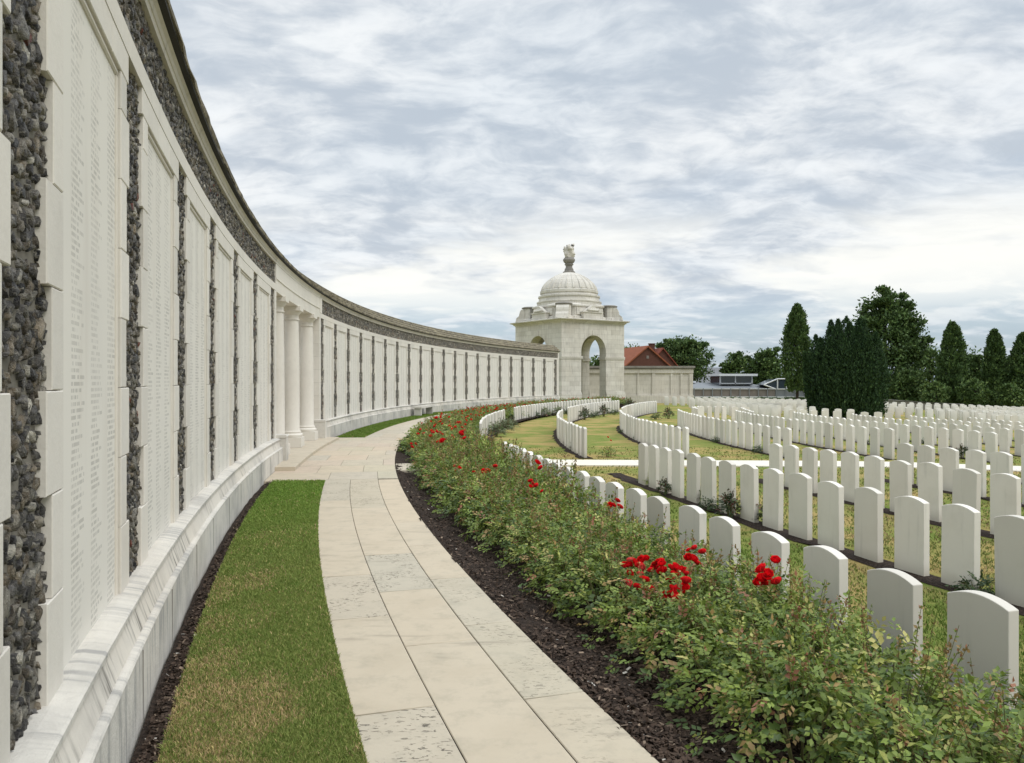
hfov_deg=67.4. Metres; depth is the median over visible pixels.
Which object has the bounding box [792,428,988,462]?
row border soil
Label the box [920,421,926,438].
headstone
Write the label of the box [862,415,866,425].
headstone
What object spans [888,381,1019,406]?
hedge
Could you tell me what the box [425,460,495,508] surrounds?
rose bush
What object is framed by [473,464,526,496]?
rose bush
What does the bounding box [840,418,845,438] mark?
headstone
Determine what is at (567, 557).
rose bush
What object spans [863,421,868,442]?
headstone
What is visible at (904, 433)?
headstone
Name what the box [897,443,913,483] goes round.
headstone
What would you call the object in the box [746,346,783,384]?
broadleaf tree
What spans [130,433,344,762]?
soil strip
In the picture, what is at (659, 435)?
headstone
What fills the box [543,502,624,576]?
rose bush
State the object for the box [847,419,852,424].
headstone
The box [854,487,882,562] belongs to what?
headstone
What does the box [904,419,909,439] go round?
headstone
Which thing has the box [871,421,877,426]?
headstone
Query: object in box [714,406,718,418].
headstone
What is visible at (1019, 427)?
headstone
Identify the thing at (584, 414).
border plant
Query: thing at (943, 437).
headstone
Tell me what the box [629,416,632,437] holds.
headstone
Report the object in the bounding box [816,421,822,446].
headstone
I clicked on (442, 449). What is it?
rose bush
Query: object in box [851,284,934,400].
broadleaf tree
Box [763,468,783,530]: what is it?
headstone
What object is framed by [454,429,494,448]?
rose bush
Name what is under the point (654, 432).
headstone
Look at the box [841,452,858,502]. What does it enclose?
headstone
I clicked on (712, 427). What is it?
headstone
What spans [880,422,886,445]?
headstone
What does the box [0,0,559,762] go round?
memorial wall
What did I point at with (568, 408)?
headstone
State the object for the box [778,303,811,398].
columnar tree
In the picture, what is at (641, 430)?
headstone
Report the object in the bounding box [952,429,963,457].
headstone
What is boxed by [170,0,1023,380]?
sky
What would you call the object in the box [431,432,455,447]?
rose bush
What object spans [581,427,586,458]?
headstone
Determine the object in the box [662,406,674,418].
border plant
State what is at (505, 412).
rose bush
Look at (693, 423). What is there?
headstone
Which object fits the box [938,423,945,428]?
headstone
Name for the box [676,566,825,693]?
rose bush
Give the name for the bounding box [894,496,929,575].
headstone
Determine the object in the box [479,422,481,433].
headstone
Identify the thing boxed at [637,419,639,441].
headstone
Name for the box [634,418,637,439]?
headstone
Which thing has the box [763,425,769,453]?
headstone
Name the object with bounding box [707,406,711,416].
headstone
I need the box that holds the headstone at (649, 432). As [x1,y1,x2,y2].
[647,421,652,445]
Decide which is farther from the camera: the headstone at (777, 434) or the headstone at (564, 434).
the headstone at (564, 434)
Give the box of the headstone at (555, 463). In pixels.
[551,462,562,480]
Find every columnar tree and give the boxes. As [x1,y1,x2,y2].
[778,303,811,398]
[933,319,971,404]
[980,327,1009,406]
[1008,332,1023,406]
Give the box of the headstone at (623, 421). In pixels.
[623,413,625,432]
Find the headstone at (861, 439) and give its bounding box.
[857,426,866,454]
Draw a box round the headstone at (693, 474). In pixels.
[687,453,700,502]
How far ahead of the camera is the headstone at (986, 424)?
28.78 m
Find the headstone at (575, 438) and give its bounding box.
[574,425,577,452]
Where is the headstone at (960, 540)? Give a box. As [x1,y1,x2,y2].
[941,504,980,589]
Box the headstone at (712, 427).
[710,417,714,439]
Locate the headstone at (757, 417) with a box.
[755,414,759,423]
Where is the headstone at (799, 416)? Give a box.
[798,412,800,429]
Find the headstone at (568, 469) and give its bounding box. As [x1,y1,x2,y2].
[562,467,574,497]
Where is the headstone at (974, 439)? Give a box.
[968,430,980,449]
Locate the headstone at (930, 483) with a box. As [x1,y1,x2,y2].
[918,462,942,521]
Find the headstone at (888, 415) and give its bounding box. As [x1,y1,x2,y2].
[885,413,892,418]
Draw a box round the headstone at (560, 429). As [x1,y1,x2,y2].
[559,418,561,440]
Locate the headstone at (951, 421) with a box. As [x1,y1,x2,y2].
[948,419,954,428]
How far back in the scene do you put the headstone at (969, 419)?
35.63 m
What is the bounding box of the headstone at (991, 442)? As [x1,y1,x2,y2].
[985,432,997,461]
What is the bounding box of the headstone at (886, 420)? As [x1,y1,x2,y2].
[884,418,888,427]
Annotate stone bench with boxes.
[413,405,433,415]
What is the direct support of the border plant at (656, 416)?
on the ground at (535, 433)
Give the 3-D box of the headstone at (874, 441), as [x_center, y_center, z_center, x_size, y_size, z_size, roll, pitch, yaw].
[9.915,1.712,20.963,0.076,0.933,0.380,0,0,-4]
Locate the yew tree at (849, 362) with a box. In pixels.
[802,316,891,417]
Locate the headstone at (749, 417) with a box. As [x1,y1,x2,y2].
[748,413,751,422]
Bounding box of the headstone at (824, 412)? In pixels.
[821,410,827,422]
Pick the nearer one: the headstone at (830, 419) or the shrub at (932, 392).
the headstone at (830, 419)
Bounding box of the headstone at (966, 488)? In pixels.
[952,468,980,511]
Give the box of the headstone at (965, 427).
[960,424,968,447]
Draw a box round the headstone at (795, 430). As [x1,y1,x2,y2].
[793,419,798,441]
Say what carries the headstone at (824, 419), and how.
on the ground at (535, 433)
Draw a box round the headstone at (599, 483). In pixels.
[589,476,604,540]
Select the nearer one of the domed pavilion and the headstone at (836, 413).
the headstone at (836, 413)
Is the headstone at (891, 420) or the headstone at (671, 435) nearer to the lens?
the headstone at (671, 435)
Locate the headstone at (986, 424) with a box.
[983,422,989,442]
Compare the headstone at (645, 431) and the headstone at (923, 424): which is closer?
the headstone at (645, 431)
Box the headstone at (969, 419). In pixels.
[967,417,971,429]
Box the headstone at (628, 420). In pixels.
[627,415,629,436]
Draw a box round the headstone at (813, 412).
[810,410,816,414]
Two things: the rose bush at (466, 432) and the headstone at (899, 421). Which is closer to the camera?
the rose bush at (466, 432)
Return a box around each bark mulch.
[136,480,270,762]
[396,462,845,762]
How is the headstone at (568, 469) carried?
on the ground at (535, 433)
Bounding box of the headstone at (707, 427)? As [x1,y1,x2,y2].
[706,417,709,438]
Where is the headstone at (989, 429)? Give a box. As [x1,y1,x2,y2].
[985,427,994,432]
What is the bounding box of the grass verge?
[163,481,362,762]
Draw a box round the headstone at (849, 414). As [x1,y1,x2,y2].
[847,411,853,418]
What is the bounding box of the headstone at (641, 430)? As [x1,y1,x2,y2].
[640,419,643,442]
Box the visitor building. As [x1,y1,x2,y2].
[693,374,786,398]
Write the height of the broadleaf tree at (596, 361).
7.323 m
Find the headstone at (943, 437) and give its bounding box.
[938,428,948,453]
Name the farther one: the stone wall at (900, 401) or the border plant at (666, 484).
the stone wall at (900, 401)
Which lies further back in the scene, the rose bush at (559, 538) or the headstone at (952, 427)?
the headstone at (952, 427)
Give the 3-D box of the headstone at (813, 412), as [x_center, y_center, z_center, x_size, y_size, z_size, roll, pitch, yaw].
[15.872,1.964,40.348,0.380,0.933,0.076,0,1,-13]
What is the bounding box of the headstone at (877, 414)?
[874,412,881,417]
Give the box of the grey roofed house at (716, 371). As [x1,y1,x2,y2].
[696,368,721,382]
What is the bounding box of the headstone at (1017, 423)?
[1014,421,1021,440]
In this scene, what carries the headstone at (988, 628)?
on the ground at (535, 433)
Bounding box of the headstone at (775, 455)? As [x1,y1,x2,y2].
[769,443,782,471]
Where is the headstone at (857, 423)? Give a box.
[855,420,860,441]
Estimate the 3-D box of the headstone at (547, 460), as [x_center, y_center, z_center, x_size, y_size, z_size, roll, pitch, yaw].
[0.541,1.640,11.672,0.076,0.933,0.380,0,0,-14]
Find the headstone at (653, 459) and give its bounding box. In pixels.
[648,445,658,488]
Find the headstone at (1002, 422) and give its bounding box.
[999,420,1004,427]
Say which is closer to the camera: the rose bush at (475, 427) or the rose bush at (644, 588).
the rose bush at (644, 588)
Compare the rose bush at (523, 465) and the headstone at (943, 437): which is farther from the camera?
the headstone at (943, 437)
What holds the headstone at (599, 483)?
on the ground at (535, 433)
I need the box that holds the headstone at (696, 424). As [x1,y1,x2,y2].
[695,414,697,434]
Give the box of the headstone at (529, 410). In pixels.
[528,405,530,418]
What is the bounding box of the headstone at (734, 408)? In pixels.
[731,406,737,420]
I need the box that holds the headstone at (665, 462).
[659,447,671,492]
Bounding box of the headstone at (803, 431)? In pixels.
[800,420,805,443]
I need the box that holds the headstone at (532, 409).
[531,404,533,418]
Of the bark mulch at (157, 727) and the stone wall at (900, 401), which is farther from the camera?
the stone wall at (900, 401)
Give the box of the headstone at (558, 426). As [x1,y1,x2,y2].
[557,416,558,438]
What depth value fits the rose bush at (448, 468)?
11.62 m
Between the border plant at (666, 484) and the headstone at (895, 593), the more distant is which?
the border plant at (666, 484)
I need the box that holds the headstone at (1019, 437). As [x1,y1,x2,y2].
[1015,429,1023,455]
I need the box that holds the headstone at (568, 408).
[567,407,569,421]
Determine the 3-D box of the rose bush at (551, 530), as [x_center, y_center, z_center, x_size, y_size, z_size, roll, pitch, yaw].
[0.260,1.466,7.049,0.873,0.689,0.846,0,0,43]
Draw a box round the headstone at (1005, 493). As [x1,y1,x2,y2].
[990,473,1020,533]
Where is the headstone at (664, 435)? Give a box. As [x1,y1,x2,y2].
[662,424,667,447]
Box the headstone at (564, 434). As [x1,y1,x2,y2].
[564,421,566,445]
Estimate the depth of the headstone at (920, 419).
34.60 m
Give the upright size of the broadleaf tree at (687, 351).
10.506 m
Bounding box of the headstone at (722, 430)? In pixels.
[720,419,724,442]
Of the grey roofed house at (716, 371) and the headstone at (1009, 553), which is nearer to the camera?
the headstone at (1009, 553)
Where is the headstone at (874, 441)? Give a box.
[870,427,879,456]
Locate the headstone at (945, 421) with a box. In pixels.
[942,419,947,428]
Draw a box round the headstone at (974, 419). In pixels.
[972,417,977,426]
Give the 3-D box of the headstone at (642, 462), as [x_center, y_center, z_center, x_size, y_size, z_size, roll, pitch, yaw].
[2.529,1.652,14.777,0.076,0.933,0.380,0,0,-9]
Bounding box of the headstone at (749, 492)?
[740,464,758,522]
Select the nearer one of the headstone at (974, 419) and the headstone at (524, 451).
the headstone at (524, 451)
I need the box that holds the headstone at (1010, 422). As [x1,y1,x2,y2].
[1006,421,1012,439]
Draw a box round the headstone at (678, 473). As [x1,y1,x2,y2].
[672,449,683,497]
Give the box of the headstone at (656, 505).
[647,496,670,558]
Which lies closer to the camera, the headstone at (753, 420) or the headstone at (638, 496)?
the headstone at (638, 496)
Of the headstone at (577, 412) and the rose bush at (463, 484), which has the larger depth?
the headstone at (577, 412)
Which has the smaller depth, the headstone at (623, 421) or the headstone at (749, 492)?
the headstone at (749, 492)
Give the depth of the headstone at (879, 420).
31.94 m
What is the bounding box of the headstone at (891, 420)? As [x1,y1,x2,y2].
[889,418,894,427]
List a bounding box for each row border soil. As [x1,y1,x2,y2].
[552,428,591,458]
[608,473,1023,615]
[616,426,684,457]
[674,426,784,457]
[745,430,887,458]
[758,478,993,537]
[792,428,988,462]
[869,434,1020,456]
[885,479,1023,506]
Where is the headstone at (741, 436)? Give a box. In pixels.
[738,421,744,447]
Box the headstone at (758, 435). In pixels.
[754,424,761,450]
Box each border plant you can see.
[488,421,507,436]
[494,418,514,432]
[504,417,520,426]
[541,406,552,416]
[552,405,564,413]
[579,406,590,419]
[590,412,600,417]
[597,403,609,416]
[599,436,616,456]
[608,410,617,414]
[622,397,635,405]
[650,413,662,418]
[653,477,671,494]
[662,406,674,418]
[698,495,718,511]
[714,488,740,517]
[750,444,762,452]
[756,504,762,523]
[945,569,994,594]
[956,443,967,458]
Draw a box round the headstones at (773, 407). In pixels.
[533,396,1023,503]
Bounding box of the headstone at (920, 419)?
[918,417,922,425]
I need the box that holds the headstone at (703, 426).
[702,416,705,437]
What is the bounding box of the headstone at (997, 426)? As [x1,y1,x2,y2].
[993,423,1000,444]
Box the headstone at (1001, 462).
[990,452,1012,474]
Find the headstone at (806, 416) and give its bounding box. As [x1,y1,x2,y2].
[805,413,808,431]
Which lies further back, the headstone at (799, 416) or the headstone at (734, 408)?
the headstone at (734, 408)
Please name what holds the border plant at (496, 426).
on the ground at (535, 433)
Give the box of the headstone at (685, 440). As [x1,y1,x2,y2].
[682,427,688,458]
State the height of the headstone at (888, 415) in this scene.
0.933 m
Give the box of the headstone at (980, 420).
[978,418,982,435]
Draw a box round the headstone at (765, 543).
[751,531,789,628]
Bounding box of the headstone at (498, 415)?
[497,411,499,423]
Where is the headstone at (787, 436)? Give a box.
[783,428,791,456]
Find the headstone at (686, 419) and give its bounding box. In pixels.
[685,412,687,426]
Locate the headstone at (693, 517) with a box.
[679,505,706,585]
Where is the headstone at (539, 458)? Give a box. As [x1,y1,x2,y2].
[533,455,542,473]
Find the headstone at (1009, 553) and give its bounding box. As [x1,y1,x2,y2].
[994,515,1023,606]
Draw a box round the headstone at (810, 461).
[802,447,817,492]
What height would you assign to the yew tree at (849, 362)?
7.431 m
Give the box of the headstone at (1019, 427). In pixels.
[1015,425,1023,429]
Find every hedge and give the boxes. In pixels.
[694,397,805,399]
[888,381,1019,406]
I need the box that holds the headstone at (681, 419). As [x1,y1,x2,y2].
[680,410,681,428]
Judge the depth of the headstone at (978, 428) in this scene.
24.62 m
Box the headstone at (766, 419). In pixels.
[764,415,768,424]
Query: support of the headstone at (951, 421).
on the ground at (535, 433)
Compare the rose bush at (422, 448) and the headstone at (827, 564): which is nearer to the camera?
the headstone at (827, 564)
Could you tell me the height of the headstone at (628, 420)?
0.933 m
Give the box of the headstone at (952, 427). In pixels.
[949,424,957,446]
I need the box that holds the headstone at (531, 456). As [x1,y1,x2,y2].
[525,451,533,467]
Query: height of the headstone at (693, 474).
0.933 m
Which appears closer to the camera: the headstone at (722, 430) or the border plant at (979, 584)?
the border plant at (979, 584)
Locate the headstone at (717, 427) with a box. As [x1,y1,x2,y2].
[715,418,719,439]
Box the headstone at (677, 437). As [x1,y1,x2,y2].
[675,426,680,449]
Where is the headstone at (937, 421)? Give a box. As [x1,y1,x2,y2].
[935,419,939,436]
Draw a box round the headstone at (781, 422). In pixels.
[779,417,784,438]
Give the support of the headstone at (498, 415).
on the ground at (535, 433)
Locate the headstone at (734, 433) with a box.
[732,421,737,445]
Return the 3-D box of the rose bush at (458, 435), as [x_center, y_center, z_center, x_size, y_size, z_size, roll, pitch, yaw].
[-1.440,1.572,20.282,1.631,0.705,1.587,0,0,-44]
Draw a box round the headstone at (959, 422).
[956,420,962,428]
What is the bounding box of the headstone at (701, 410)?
[700,406,703,415]
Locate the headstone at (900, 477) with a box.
[889,460,911,511]
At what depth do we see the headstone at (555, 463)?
10.98 m
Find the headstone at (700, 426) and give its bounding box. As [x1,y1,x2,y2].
[698,416,701,436]
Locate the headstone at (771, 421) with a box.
[769,416,773,436]
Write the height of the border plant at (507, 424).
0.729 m
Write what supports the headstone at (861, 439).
on the ground at (535, 433)
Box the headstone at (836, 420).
[834,417,839,437]
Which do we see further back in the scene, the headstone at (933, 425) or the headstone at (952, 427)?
the headstone at (933, 425)
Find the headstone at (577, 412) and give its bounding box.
[576,405,578,419]
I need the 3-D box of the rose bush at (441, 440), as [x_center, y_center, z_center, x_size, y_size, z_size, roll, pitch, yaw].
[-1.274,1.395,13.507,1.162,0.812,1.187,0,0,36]
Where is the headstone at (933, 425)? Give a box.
[929,422,936,443]
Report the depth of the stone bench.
35.62 m
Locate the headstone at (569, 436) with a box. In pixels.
[568,422,571,449]
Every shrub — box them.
[888,367,928,402]
[918,379,951,403]
[954,376,992,406]
[992,382,1023,406]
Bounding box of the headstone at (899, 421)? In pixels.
[896,419,901,438]
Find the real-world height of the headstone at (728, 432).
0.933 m
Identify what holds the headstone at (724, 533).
on the ground at (535, 433)
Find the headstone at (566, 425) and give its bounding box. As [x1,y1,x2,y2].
[565,422,568,447]
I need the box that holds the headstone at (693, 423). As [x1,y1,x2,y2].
[692,414,694,433]
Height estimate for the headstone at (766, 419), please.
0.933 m
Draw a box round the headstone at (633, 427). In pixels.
[632,417,634,438]
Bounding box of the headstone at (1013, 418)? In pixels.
[1010,415,1017,429]
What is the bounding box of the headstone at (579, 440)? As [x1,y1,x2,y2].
[578,426,581,454]
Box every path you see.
[264,413,658,762]
[553,460,1020,471]
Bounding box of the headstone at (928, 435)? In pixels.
[924,426,933,446]
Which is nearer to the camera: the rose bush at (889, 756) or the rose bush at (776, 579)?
the rose bush at (889, 756)
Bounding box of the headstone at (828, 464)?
[820,449,836,481]
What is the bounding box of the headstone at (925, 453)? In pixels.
[917,445,934,485]
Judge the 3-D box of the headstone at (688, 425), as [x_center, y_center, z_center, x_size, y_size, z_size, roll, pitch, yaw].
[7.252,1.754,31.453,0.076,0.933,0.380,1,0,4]
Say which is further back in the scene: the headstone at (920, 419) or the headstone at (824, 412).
the headstone at (824, 412)
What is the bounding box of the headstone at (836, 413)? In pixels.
[833,411,840,425]
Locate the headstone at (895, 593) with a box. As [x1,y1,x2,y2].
[867,568,922,700]
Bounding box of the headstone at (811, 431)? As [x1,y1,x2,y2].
[807,420,814,444]
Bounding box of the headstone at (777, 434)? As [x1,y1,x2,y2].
[773,426,780,444]
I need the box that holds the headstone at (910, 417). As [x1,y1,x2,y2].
[908,415,912,431]
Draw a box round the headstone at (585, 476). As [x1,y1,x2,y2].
[575,471,589,522]
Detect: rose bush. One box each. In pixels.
[394,429,450,454]
[396,429,450,448]
[404,422,453,438]
[404,433,437,454]
[406,423,448,439]
[406,440,456,475]
[407,438,459,478]
[408,419,445,432]
[408,420,448,437]
[409,418,448,433]
[409,427,449,448]
[409,437,449,461]
[409,438,449,462]
[410,437,440,451]
[411,414,453,427]
[411,439,449,466]
[413,452,479,491]
[414,453,480,492]
[415,431,473,479]
[419,418,451,426]
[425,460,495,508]
[427,461,485,499]
[428,414,461,422]
[429,410,462,421]
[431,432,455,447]
[431,471,513,525]
[433,412,464,421]
[434,466,507,517]
[436,425,469,434]
[439,431,471,448]
[440,439,481,457]
[441,428,470,437]
[442,410,470,418]
[443,418,485,434]
[443,440,465,456]
[443,443,485,462]
[444,422,475,434]
[445,451,511,480]
[446,422,478,434]
[447,450,481,471]
[448,425,482,436]
[448,425,482,443]
[451,478,536,534]
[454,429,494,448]
[454,453,519,499]
[457,406,476,414]
[459,429,514,464]
[459,488,548,545]
[460,427,496,445]
[460,436,493,469]
[461,414,488,428]
[463,434,490,459]
[467,430,510,454]
[472,439,509,473]
[472,464,529,510]
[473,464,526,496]
[474,497,567,560]
[475,466,553,522]
[478,439,524,473]
[482,437,540,480]
[482,470,582,538]
[494,406,514,417]
[494,448,547,479]
[494,481,590,544]
[494,507,582,572]
[496,453,560,491]
[504,521,596,590]
[508,458,574,506]
[513,457,591,526]
[514,523,628,608]
[517,499,605,565]
[521,455,613,527]
[540,503,660,593]
[541,534,663,632]
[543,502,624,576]
[551,479,628,542]
[568,518,670,611]
[575,490,656,556]
[576,562,718,656]
[588,498,661,567]
[603,569,764,699]
[609,543,747,634]
[616,507,687,580]
[623,548,773,664]
[637,527,724,596]
[651,616,836,762]
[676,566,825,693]
[682,539,782,633]
[682,614,919,762]
[703,539,833,649]
[726,555,872,687]
[730,581,905,739]
[774,599,1022,762]
[785,593,959,731]
[795,662,1022,762]
[877,661,1023,762]
[883,650,1023,762]
[961,711,1023,762]
[1004,725,1023,762]
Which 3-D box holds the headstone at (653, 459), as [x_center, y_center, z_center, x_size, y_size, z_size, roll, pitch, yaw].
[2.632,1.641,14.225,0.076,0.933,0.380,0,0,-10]
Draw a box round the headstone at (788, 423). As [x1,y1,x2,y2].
[786,419,791,428]
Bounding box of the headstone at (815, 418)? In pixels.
[813,415,816,433]
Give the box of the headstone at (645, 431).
[644,420,647,443]
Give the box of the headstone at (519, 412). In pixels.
[518,406,520,418]
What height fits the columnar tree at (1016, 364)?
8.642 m
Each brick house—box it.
[624,346,670,365]
[648,343,677,365]
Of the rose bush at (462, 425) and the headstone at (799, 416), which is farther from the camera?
the headstone at (799, 416)
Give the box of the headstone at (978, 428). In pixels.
[972,426,981,450]
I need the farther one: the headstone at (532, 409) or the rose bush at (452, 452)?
the headstone at (532, 409)
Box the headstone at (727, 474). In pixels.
[719,460,735,514]
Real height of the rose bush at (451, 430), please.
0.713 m
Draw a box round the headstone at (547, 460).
[542,458,551,472]
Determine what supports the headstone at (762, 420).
on the ground at (535, 433)
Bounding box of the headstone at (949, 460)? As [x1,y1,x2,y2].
[939,447,958,491]
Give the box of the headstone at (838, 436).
[835,423,842,450]
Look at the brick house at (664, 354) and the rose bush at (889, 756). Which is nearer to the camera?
the rose bush at (889, 756)
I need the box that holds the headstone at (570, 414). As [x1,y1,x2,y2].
[570,406,571,421]
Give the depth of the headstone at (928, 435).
22.82 m
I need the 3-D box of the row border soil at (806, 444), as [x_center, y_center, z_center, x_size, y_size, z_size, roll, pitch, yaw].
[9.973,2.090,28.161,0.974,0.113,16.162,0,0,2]
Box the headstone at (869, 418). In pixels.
[867,415,871,433]
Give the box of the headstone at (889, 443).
[884,428,894,459]
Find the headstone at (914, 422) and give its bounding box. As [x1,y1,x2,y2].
[911,420,917,437]
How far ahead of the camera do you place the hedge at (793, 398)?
88.77 m
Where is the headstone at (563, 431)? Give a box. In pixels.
[562,420,564,443]
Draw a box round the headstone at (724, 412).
[721,406,726,420]
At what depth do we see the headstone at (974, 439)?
20.86 m
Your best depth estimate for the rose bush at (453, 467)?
11.07 m
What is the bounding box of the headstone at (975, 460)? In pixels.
[965,450,985,496]
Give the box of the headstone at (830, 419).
[828,417,832,423]
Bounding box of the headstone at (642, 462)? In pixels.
[638,443,647,484]
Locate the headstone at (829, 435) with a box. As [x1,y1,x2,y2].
[825,423,832,448]
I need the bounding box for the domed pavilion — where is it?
[510,243,629,400]
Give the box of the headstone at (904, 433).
[900,424,908,442]
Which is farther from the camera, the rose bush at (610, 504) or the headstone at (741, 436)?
the headstone at (741, 436)
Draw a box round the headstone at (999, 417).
[996,415,1003,422]
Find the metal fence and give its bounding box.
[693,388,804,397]
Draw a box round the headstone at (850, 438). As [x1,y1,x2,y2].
[846,425,854,451]
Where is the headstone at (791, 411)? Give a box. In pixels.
[789,409,795,424]
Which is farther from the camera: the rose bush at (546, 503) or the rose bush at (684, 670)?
the rose bush at (546, 503)
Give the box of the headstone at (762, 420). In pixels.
[760,415,763,432]
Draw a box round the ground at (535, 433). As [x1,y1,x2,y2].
[492,403,1023,725]
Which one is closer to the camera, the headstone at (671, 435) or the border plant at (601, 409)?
the headstone at (671, 435)
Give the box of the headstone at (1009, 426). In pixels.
[1003,424,1011,446]
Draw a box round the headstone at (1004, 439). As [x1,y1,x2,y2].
[999,428,1009,453]
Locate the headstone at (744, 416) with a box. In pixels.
[743,412,745,427]
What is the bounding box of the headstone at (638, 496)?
[626,488,646,537]
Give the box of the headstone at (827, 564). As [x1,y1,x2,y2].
[803,545,847,652]
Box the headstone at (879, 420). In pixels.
[877,417,881,428]
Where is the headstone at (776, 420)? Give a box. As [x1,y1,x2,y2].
[774,416,778,426]
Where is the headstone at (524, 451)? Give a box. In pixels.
[518,448,525,466]
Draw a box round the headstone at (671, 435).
[668,425,673,450]
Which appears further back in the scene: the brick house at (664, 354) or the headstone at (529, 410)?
the brick house at (664, 354)
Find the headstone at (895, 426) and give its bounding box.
[890,423,898,447]
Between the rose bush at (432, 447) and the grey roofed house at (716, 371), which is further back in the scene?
the grey roofed house at (716, 371)
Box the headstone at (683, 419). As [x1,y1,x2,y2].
[683,412,684,426]
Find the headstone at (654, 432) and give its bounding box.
[652,421,656,444]
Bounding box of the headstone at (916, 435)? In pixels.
[912,425,920,450]
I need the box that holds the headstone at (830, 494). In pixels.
[817,481,843,549]
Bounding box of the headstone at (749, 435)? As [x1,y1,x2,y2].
[745,423,752,449]
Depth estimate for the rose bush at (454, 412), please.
29.38 m
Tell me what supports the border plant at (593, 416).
on the ground at (535, 433)
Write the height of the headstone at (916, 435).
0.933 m
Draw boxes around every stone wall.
[589,366,694,402]
[884,399,959,409]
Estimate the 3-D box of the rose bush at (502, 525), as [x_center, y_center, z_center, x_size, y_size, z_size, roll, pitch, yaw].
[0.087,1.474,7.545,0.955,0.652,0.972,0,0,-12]
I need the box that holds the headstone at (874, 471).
[864,456,884,508]
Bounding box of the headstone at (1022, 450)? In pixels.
[1021,444,1023,482]
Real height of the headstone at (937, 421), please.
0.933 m
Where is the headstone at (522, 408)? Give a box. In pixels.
[521,406,523,418]
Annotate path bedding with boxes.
[329,438,576,762]
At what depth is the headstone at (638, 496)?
8.22 m
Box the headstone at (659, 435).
[657,423,661,448]
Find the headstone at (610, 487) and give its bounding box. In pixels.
[605,482,623,519]
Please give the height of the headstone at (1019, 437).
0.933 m
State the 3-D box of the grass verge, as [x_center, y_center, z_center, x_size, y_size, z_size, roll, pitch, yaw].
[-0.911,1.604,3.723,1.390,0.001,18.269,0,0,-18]
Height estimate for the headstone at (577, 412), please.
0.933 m
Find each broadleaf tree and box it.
[589,355,599,365]
[655,334,716,382]
[718,350,753,377]
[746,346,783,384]
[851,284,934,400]
[915,344,943,383]
[958,346,983,381]
[1006,355,1018,382]
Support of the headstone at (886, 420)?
on the ground at (535, 433)
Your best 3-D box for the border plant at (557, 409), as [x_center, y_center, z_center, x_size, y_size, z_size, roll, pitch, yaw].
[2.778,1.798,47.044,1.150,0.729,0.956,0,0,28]
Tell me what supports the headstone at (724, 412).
on the ground at (535, 433)
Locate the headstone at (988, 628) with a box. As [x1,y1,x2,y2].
[947,590,1018,754]
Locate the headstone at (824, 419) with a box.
[822,416,826,435]
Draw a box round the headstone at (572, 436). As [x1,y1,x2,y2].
[571,423,574,450]
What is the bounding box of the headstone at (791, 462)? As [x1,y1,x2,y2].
[784,445,798,486]
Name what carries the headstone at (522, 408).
on the ground at (535, 433)
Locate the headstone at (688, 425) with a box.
[687,413,689,431]
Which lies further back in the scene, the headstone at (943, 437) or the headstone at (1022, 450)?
the headstone at (943, 437)
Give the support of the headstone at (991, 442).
on the ground at (535, 433)
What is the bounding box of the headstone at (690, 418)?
[689,413,691,432]
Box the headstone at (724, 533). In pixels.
[709,516,740,602]
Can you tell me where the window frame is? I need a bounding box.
[720,376,752,383]
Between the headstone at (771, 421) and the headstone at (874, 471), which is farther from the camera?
the headstone at (771, 421)
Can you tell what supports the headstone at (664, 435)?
on the ground at (535, 433)
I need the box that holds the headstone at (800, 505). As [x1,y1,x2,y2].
[789,473,811,539]
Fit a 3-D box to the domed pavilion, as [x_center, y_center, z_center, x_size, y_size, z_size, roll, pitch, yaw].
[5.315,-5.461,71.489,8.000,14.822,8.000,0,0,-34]
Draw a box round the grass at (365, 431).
[336,412,450,437]
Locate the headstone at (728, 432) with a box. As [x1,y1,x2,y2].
[725,420,730,444]
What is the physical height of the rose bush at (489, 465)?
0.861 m
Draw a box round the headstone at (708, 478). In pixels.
[701,457,716,508]
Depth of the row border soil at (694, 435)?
25.21 m
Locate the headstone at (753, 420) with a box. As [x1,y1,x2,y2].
[752,414,755,432]
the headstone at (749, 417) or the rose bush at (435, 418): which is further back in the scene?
the headstone at (749, 417)
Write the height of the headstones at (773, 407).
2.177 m
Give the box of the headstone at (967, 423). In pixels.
[964,421,970,430]

